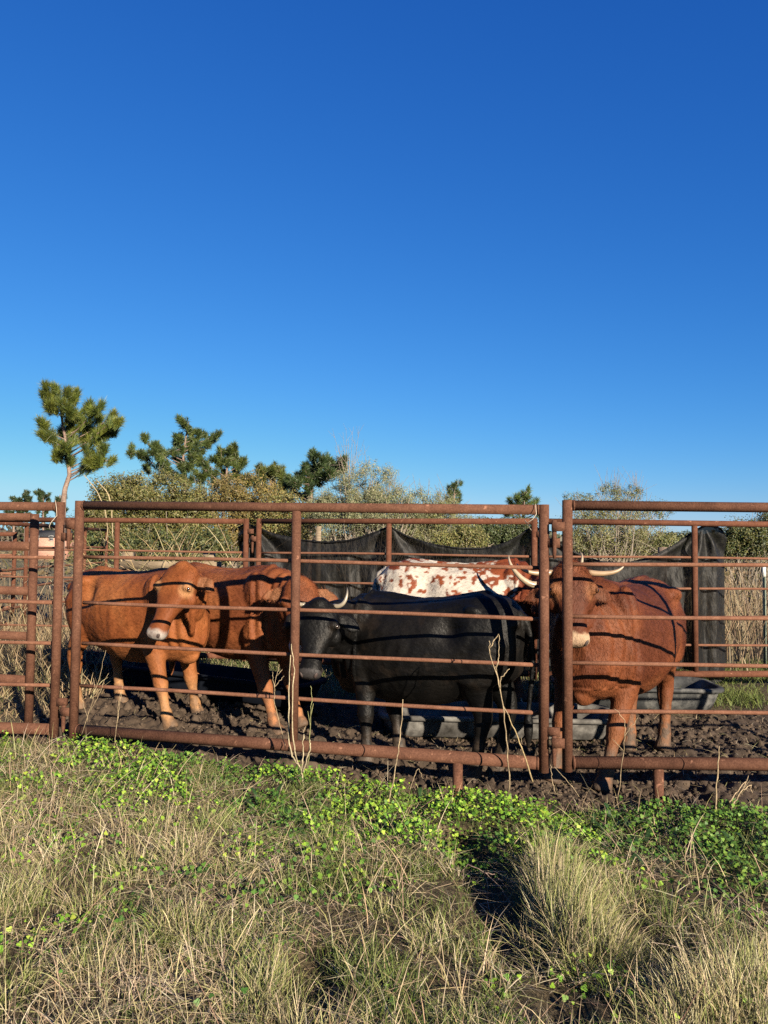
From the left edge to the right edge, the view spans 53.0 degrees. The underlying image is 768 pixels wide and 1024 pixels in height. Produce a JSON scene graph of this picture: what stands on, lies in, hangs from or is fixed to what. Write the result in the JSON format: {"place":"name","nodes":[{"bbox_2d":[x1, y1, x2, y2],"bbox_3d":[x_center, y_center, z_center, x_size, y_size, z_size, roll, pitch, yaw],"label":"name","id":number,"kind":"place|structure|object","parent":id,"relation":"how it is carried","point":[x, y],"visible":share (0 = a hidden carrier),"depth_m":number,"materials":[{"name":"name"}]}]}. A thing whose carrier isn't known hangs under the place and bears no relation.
{"place":"outdoors","nodes":[
{"label":"outdoors","id":0,"kind":"place"},
{"bbox_2d":[0,549,767,1023],"bbox_3d":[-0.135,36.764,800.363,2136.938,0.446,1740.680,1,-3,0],"label":"ground","id":1,"kind":"structure","parent":0,"point":[700,787],"depth_m":3.72,"materials":[{"name":"green plant"}]},
{"bbox_2d":[0,532,16,626],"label":"pipe fence panel","id":2,"kind":"object","parent":1,"relation":"on","point":[13,573],"visible":0.6,"depth_m":11.66,"materials":[{"name":"brown metal"}]},
{"bbox_2d":[3,495,18,540],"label":"pine tree","id":3,"kind":"object","parent":1,"relation":"on","point":[13,498],"visible":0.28,"depth_m":74.92,"materials":[{"name":"green plant"}]},
{"bbox_2d":[0,513,38,722],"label":"pipe gate","id":4,"kind":"structure","parent":1,"relation":"on","point":[32,547],"depth_m":5.58,"materials":[{"name":"brown metal"}]},
{"bbox_2d":[16,489,32,553],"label":"pine tree","id":5,"kind":"object","parent":1,"relation":"on","point":[26,497],"visible":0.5,"depth_m":74.86,"materials":[{"name":"green plant"}]},
{"bbox_2d":[0,522,54,630],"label":"pipe fence panel","id":6,"kind":"object","parent":1,"relation":"on","point":[25,568],"visible":0.41,"depth_m":11.55,"materials":[{"name":"brown metal"}]},
{"bbox_2d":[0,502,72,737],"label":"pipe fence panel","id":7,"kind":"object","parent":1,"relation":"on","point":[56,701],"visible":0.94,"depth_m":5.26,"materials":[{"name":"brown metal"}]},
{"bbox_2d":[32,487,51,529],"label":"pine tree","id":8,"kind":"object","parent":1,"relation":"on","point":[44,497],"visible":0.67,"depth_m":74.91,"materials":[{"name":"green plant"}]},
{"bbox_2d":[28,530,73,559],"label":"brick house","id":9,"kind":"structure","parent":1,"relation":"on","point":[46,538],"depth_m":59.95,"materials":[{"name":"beige brick"}]},
{"bbox_2d":[54,495,68,514],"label":"pine tree","id":10,"kind":"object","parent":1,"relation":"on","point":[57,499],"visible":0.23,"depth_m":74.65,"materials":[{"name":"green plant"}]},
{"bbox_2d":[31,377,127,624],"bbox_3d":[-4.667,-0.057,11.994,1.561,4.026,1.181,1,-3,0],"label":"pine tree","id":11,"kind":"object","parent":1,"relation":"on","point":[85,428],"visible":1,"depth_m":11.89,"materials":[{"name":"green plant"}]},
{"bbox_2d":[63,527,108,616],"bbox_3d":[-5.625,1.079,14.413,0.103,1.598,2.766,1,-3,-3],"label":"pipe fence panel","id":12,"kind":"object","parent":1,"relation":"on","point":[85,546],"visible":0.35,"depth_m":14.60,"materials":[{"name":"brown metal"}]},
{"bbox_2d":[81,651,108,734],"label":"dry stalk","id":13,"kind":"object","parent":1,"relation":"on","point":[93,697],"visible":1,"depth_m":4.95,"materials":[{"name":"beige plant"}]},
{"bbox_2d":[67,468,167,569],"bbox_3d":[-6.543,0.541,19.007,2.480,3.289,1.807,1,-3,0],"label":"shrub","id":14,"kind":"object","parent":1,"relation":"on","point":[128,489],"visible":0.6,"depth_m":18.68,"materials":[{"name":"green plant"}]},
{"bbox_2d":[114,690,121,745],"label":"dry stalk","id":15,"kind":"object","parent":1,"relation":"on","point":[118,713],"visible":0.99,"depth_m":4.90,"materials":[{"name":"beige plant"}]},
{"bbox_2d":[0,513,236,596],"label":"reed clump","id":16,"kind":"object","parent":1,"relation":"on","point":[135,553],"visible":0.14,"depth_m":9.77,"materials":[{"name":"beige plant"}]},
{"bbox_2d":[84,475,113,545],"bbox_3d":[-3.581,-0.018,9.657,0.363,0.894,0.124,1,-3,0],"label":"dry cane","id":17,"kind":"object","parent":16,"relation":"on","point":[105,511],"visible":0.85,"depth_m":9.62,"materials":[{"name":"beige plant"}]},
{"bbox_2d":[0,517,253,660],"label":"pipe fence panel","id":18,"kind":"object","parent":1,"relation":"on","point":[247,531],"visible":0.34,"depth_m":8.89,"materials":[{"name":"brown metal"}]},
{"bbox_2d":[64,560,214,729],"bbox_3d":[-1.900,1.022,6.189,1.834,1.307,0.788,-2,-4,44],"label":"cow","id":19,"kind":"object","parent":1,"relation":"on","point":[182,582],"visible":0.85,"depth_m":5.91},
{"bbox_2d":[38,514,242,595],"bbox_3d":[-2.527,0.891,9.753,3.863,1.784,2.825,1,-3,0],"label":"reed clump","id":20,"kind":"object","parent":1,"relation":"on","point":[165,554],"visible":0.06,"depth_m":9.80,"materials":[{"name":"beige plant"}]},
{"bbox_2d":[65,524,241,570],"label":"shrub","id":21,"kind":"object","parent":1,"relation":"on","point":[140,543],"visible":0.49,"depth_m":16.29,"materials":[{"name":"green plant"}]},
{"bbox_2d":[67,515,242,652],"bbox_3d":[-1.958,0.863,9.751,4.584,1.862,2.573,1,-3,0],"label":"reed clump","id":22,"kind":"object","parent":1,"relation":"on","point":[194,555],"visible":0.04,"depth_m":9.82,"materials":[{"name":"beige plant"}]},
{"bbox_2d":[120,552,221,570],"bbox_3d":[-2.671,1.201,9.683,1.269,1.400,0.155,1,-3,0],"label":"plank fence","id":23,"kind":"object","parent":1,"relation":"on","point":[151,564],"visible":0.2,"depth_m":9.63,"materials":[{"name":"beige wood"}]},
{"bbox_2d":[125,413,223,494],"bbox_3d":[-7.575,-0.464,28.204,3.522,6.168,3.046,1,-3,0],"label":"pine tree","id":24,"kind":"object","parent":1,"relation":"on","point":[191,445],"visible":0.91,"depth_m":27.97,"materials":[{"name":"green plant"}]},
{"bbox_2d":[135,463,222,554],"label":"shrub","id":25,"kind":"object","parent":1,"relation":"on","point":[173,490],"visible":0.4,"depth_m":19.67,"materials":[{"name":"green plant"}]},
{"bbox_2d":[46,651,326,707],"bbox_3d":[-1.982,1.565,7.302,3.236,0.220,0.552,-1,-3,30],"label":"feed trough","id":26,"kind":"object","parent":1,"relation":"on","point":[215,677],"visible":0.36,"depth_m":6.98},
{"bbox_2d":[163,779,260,891],"bbox_3d":[-0.775,1.445,3.405,0.517,0.462,0.044,3,-3,-37],"label":"dry stalk","id":27,"kind":"object","parent":1,"relation":"on","point":[202,831],"visible":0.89,"depth_m":3.40,"materials":[{"name":"beige plant"}]},
{"bbox_2d":[191,440,249,565],"bbox_3d":[-5.509,0.009,26.099,1.394,5.104,2.434,-1,-3,32],"label":"pine tree","id":28,"kind":"object","parent":1,"relation":"on","point":[231,454],"visible":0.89,"depth_m":25.86,"materials":[{"name":"green plant"}]},
{"bbox_2d":[191,465,286,567],"bbox_3d":[-3.936,0.468,20.515,2.810,3.640,1.906,1,-3,0],"label":"shrub","id":29,"kind":"object","parent":1,"relation":"on","point":[226,490],"visible":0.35,"depth_m":20.19,"materials":[{"name":"green plant"}]},
{"bbox_2d":[157,562,337,734],"bbox_3d":[-1.159,1.091,6.380,2.042,1.367,0.728,-1,-3,40],"label":"cow","id":30,"kind":"object","parent":1,"relation":"on","point":[261,586],"visible":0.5,"depth_m":6.08},
{"bbox_2d":[232,461,289,499],"bbox_3d":[-3.969,0.330,25.983,2.087,4.481,2.598,2,-3,-28],"label":"pine tree","id":31,"kind":"object","parent":1,"relation":"on","point":[272,471],"visible":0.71,"depth_m":25.85,"materials":[{"name":"green plant"}]},
{"bbox_2d":[272,667,284,743],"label":"dry stalk","id":32,"kind":"object","parent":1,"relation":"on","point":[274,698],"visible":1,"depth_m":4.69,"materials":[{"name":"beige plant"}]},
{"bbox_2d":[248,487,323,539],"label":"shrub","id":33,"kind":"object","parent":1,"relation":"on","point":[283,529],"visible":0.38,"depth_m":19.25,"materials":[{"name":"green plant"}]},
{"bbox_2d":[288,644,310,788],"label":"dry stalk","id":34,"kind":"object","parent":1,"relation":"on","point":[302,768],"visible":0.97,"depth_m":4.56,"materials":[{"name":"beige plant"}]},
{"bbox_2d":[59,500,559,802],"bbox_3d":[-0.560,0.898,4.893,3.273,1.949,0.098,0,-3,11],"label":"pipe fence panel","id":35,"kind":"object","parent":1,"relation":"on","point":[539,762],"visible":0.98,"depth_m":4.86,"materials":[{"name":"brown metal"}]},
{"bbox_2d":[307,688,313,769],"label":"dry stalk","id":36,"kind":"object","parent":1,"relation":"on","point":[310,726],"visible":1,"depth_m":4.57,"materials":[{"name":"beige plant"}]},
{"bbox_2d":[272,447,351,539],"bbox_3d":[-2.246,0.200,24.071,2.562,4.583,2.484,1,-3,0],"label":"pine tree","id":37,"kind":"object","parent":1,"relation":"on","point":[311,477],"visible":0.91,"depth_m":23.71,"materials":[{"name":"green plant"}]},
{"bbox_2d":[316,526,320,540],"bbox_3d":[-1.065,1.130,12.462,0.075,1.800,0.060,1,-3,0],"label":"wooden post","id":38,"kind":"object","parent":1,"relation":"on","point":[318,533],"visible":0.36,"depth_m":12.47,"materials":[{"name":"brown wood"}]},
{"bbox_2d":[333,427,367,535],"bbox_3d":[-1.031,-0.048,22.032,1.178,5.031,0.754,1,-3,0],"label":"bare tree","id":39,"kind":"object","parent":1,"relation":"on","point":[350,474],"visible":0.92,"depth_m":22.07,"materials":[{"name":"brown wood"}]},
{"bbox_2d":[302,449,429,540],"bbox_3d":[-0.395,0.361,16.520,2.756,3.671,1.725,1,-3,0],"label":"willow shrub","id":40,"kind":"object","parent":1,"relation":"on","point":[372,494],"visible":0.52,"depth_m":16.31,"materials":[{"name":"green plant"}]},
{"bbox_2d":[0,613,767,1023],"bbox_3d":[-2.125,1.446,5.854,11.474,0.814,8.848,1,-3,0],"label":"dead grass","id":41,"kind":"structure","parent":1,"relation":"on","point":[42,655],"depth_m":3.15,"materials":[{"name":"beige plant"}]},
{"bbox_2d":[0,730,767,1023],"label":"clover","id":42,"kind":"object","parent":1,"relation":"on","point":[728,856],"visible":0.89,"depth_m":4.01,"materials":[{"name":"green plant"}]},
{"bbox_2d":[489,634,509,792],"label":"dry stalk","id":43,"kind":"object","parent":42,"relation":"on","point":[499,683],"visible":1,"depth_m":4.38,"materials":[{"name":"beige plant"}]},
{"bbox_2d":[729,778,751,808],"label":"dry stalk","id":44,"kind":"object","parent":42,"relation":"on","point":[736,799],"visible":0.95,"depth_m":4.33,"materials":[{"name":"beige plant"}]},
{"bbox_2d":[0,644,767,1023],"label":"short grass","id":45,"kind":"structure","parent":1,"relation":"on","point":[732,690],"depth_m":3.26,"materials":[{"name":"green plant"}]},
{"bbox_2d":[0,516,767,556],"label":"wood","id":46,"kind":"object","parent":1,"relation":"on","point":[19,530],"visible":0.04,"depth_m":149.44,"materials":[{"name":"green plant"}]},
{"bbox_2d":[0,548,767,584],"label":"field scrub","id":47,"kind":"object","parent":1,"relation":"on","point":[727,573],"visible":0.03,"depth_m":32.42,"materials":[{"name":"green plant"}]},
{"bbox_2d":[0,559,767,684],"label":"dry weeds","id":48,"kind":"object","parent":1,"relation":"on","point":[733,626],"visible":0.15,"depth_m":10.53,"materials":[{"name":"beige plant"}]},
{"bbox_2d":[1,687,767,815],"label":"mud clods","id":49,"kind":"object","parent":1,"relation":"on","point":[571,789],"visible":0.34,"depth_m":5.75,"materials":[{"name":"brown soil"}]},
{"bbox_2d":[250,518,538,679],"bbox_3d":[0.038,0.872,8.212,3.246,1.614,0.072,0,-3,17],"label":"pipe fence panel","id":50,"kind":"object","parent":1,"relation":"on","point":[388,522],"visible":0.38,"depth_m":8.20,"materials":[{"name":"brown metal"}]},
{"bbox_2d":[238,524,530,662],"bbox_3d":[-0.105,0.845,8.363,3.424,1.448,0.163,0,-3,19],"label":"shade net","id":51,"kind":"object","parent":50,"relation":"hanging from","point":[375,542],"visible":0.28,"depth_m":8.44,"materials":[{"name":"black fabric"}]},
{"bbox_2d":[388,701,402,802],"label":"dry stalk","id":52,"kind":"object","parent":1,"relation":"on","point":[397,756],"visible":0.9,"depth_m":4.36,"materials":[{"name":"beige plant"}]},
{"bbox_2d":[283,588,535,782],"bbox_3d":[0.148,1.166,5.428,1.706,1.305,1.033,1,-3,-1],"label":"cow","id":53,"kind":"object","parent":1,"relation":"on","point":[434,683],"visible":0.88,"depth_m":5.14},
{"bbox_2d":[396,475,476,542],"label":"willow shrub","id":54,"kind":"object","parent":1,"relation":"on","point":[423,532],"visible":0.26,"depth_m":16.83,"materials":[{"name":"green plant"}]},
{"bbox_2d":[444,479,463,531],"bbox_3d":[3.057,0.769,34.029,1.131,4.552,1.778,1,-3,0],"label":"pine tree","id":55,"kind":"object","parent":1,"relation":"on","point":[456,492],"visible":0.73,"depth_m":33.70,"materials":[{"name":"green plant"}]},
{"bbox_2d":[429,524,490,547],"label":"shrub","id":56,"kind":"object","parent":1,"relation":"on","point":[467,536],"visible":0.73,"depth_m":13.81,"materials":[{"name":"green plant"}]},
{"bbox_2d":[372,552,582,701],"bbox_3d":[0.880,1.089,7.110,2.001,1.455,0.996,-1,-3,33],"label":"cow","id":57,"kind":"object","parent":1,"relation":"on","point":[424,582],"visible":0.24,"depth_m":6.98},
{"bbox_2d":[460,864,512,907],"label":"dry stalk","id":58,"kind":"object","parent":1,"relation":"on","point":[488,875],"visible":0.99,"depth_m":3.43,"materials":[{"name":"beige plant"}]},
{"bbox_2d":[378,701,608,740],"bbox_3d":[0.932,1.739,6.415,1.953,0.190,0.672,1,-3,2],"label":"feed trough","id":59,"kind":"object","parent":1,"relation":"on","point":[429,723],"visible":0.44,"depth_m":6.15,"materials":[{"name":"grey metal"}]},
{"bbox_2d":[475,514,538,547],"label":"shrub","id":60,"kind":"object","parent":1,"relation":"on","point":[498,534],"visible":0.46,"depth_m":19.72,"materials":[{"name":"green plant"}]},
{"bbox_2d":[505,711,532,781],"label":"dry stalk","id":61,"kind":"object","parent":1,"relation":"on","point":[521,748],"visible":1,"depth_m":4.38,"materials":[{"name":"beige plant"}]},
{"bbox_2d":[500,484,539,521],"bbox_3d":[5.351,0.883,29.977,1.834,4.007,2.563,1,-3,0],"label":"pine tree","id":62,"kind":"object","parent":1,"relation":"on","point":[523,497],"visible":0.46,"depth_m":29.45,"materials":[{"name":"green plant"}]},
{"bbox_2d":[551,770,578,796],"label":"dry stalk","id":63,"kind":"object","parent":1,"relation":"on","point":[566,780],"visible":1,"depth_m":4.35,"materials":[{"name":"beige plant"}]},
{"bbox_2d":[517,558,686,793],"bbox_3d":[1.671,1.083,5.551,0.778,1.570,2.035,-1,-3,37],"label":"cow","id":64,"kind":"object","parent":1,"relation":"on","point":[627,640],"visible":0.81,"depth_m":5.04},
{"bbox_2d":[561,466,674,561],"bbox_3d":[4.767,0.610,15.449,2.407,3.172,0.664,1,-3,0],"label":"shrub","id":65,"kind":"object","parent":1,"relation":"on","point":[617,490],"visible":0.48,"depth_m":15.49,"materials":[{"name":"green plant"}]},
{"bbox_2d":[555,480,681,562],"bbox_3d":[4.425,0.729,14.492,2.420,2.861,1.096,1,-3,0],"label":"shrub","id":66,"kind":"object","parent":1,"relation":"on","point":[601,539],"visible":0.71,"depth_m":14.35,"materials":[{"name":"green plant"}]},
{"bbox_2d":[615,709,636,799],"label":"dry stalk","id":67,"kind":"object","parent":1,"relation":"on","point":[623,752],"visible":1,"depth_m":4.32,"materials":[{"name":"beige plant"}]},
{"bbox_2d":[549,675,723,709],"bbox_3d":[2.322,1.687,7.174,1.494,0.220,0.712,0,-3,3],"label":"feed trough","id":68,"kind":"object","parent":1,"relation":"on","point":[693,693],"visible":0.43,"depth_m":6.87,"materials":[{"name":"grey metal"}]},
{"bbox_2d":[549,518,767,676],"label":"pipe fence panel","id":69,"kind":"object","parent":1,"relation":"on","point":[694,557],"visible":0.38,"depth_m":7.83,"materials":[{"name":"brown metal"}]},
{"bbox_2d":[537,526,726,682],"bbox_3d":[2.580,0.940,7.921,2.095,1.635,0.287,1,-3,-5],"label":"shade net","id":70,"kind":"object","parent":69,"relation":"hanging from","point":[712,541],"visible":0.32,"depth_m":7.95,"materials":[{"name":"black fabric"}]},
{"bbox_2d":[551,500,767,813],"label":"pipe fence panel","id":71,"kind":"object","parent":1,"relation":"on","point":[571,762],"visible":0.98,"depth_m":4.55,"materials":[{"name":"brown metal"}]},
{"bbox_2d":[648,527,724,551],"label":"shrub","id":72,"kind":"object","parent":1,"relation":"on","point":[683,535],"visible":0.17,"depth_m":39.70,"materials":[{"name":"green plant"}]},
{"bbox_2d":[715,746,719,809],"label":"dry stalk","id":73,"kind":"object","parent":1,"relation":"on","point":[717,780],"visible":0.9,"depth_m":4.28,"materials":[{"name":"beige plant"}]},
{"bbox_2d":[721,512,767,622],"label":"shrub","id":74,"kind":"object","parent":1,"relation":"on","point":[749,541],"visible":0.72,"depth_m":14.84,"materials":[{"name":"green plant"}]},
{"bbox_2d":[762,567,766,669],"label":"wire post","id":75,"kind":"object","parent":1,"relation":"on","point":[764,609],"visible":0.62,"depth_m":8.85,"materials":[{"name":"grey metal"}]},
{"bbox_2d":[0,799,767,1023],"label":"tussock grass","id":76,"kind":"structure","parent":0,"point":[593,921],"depth_m":2.83,"materials":[{"name":"beige plant"}]},
{"bbox_2d":[0,0,767,539],"label":"sky","id":77,"kind":"structure","parent":0,"point":[510,246],"materials":[{"name":"blue"}]}
]}

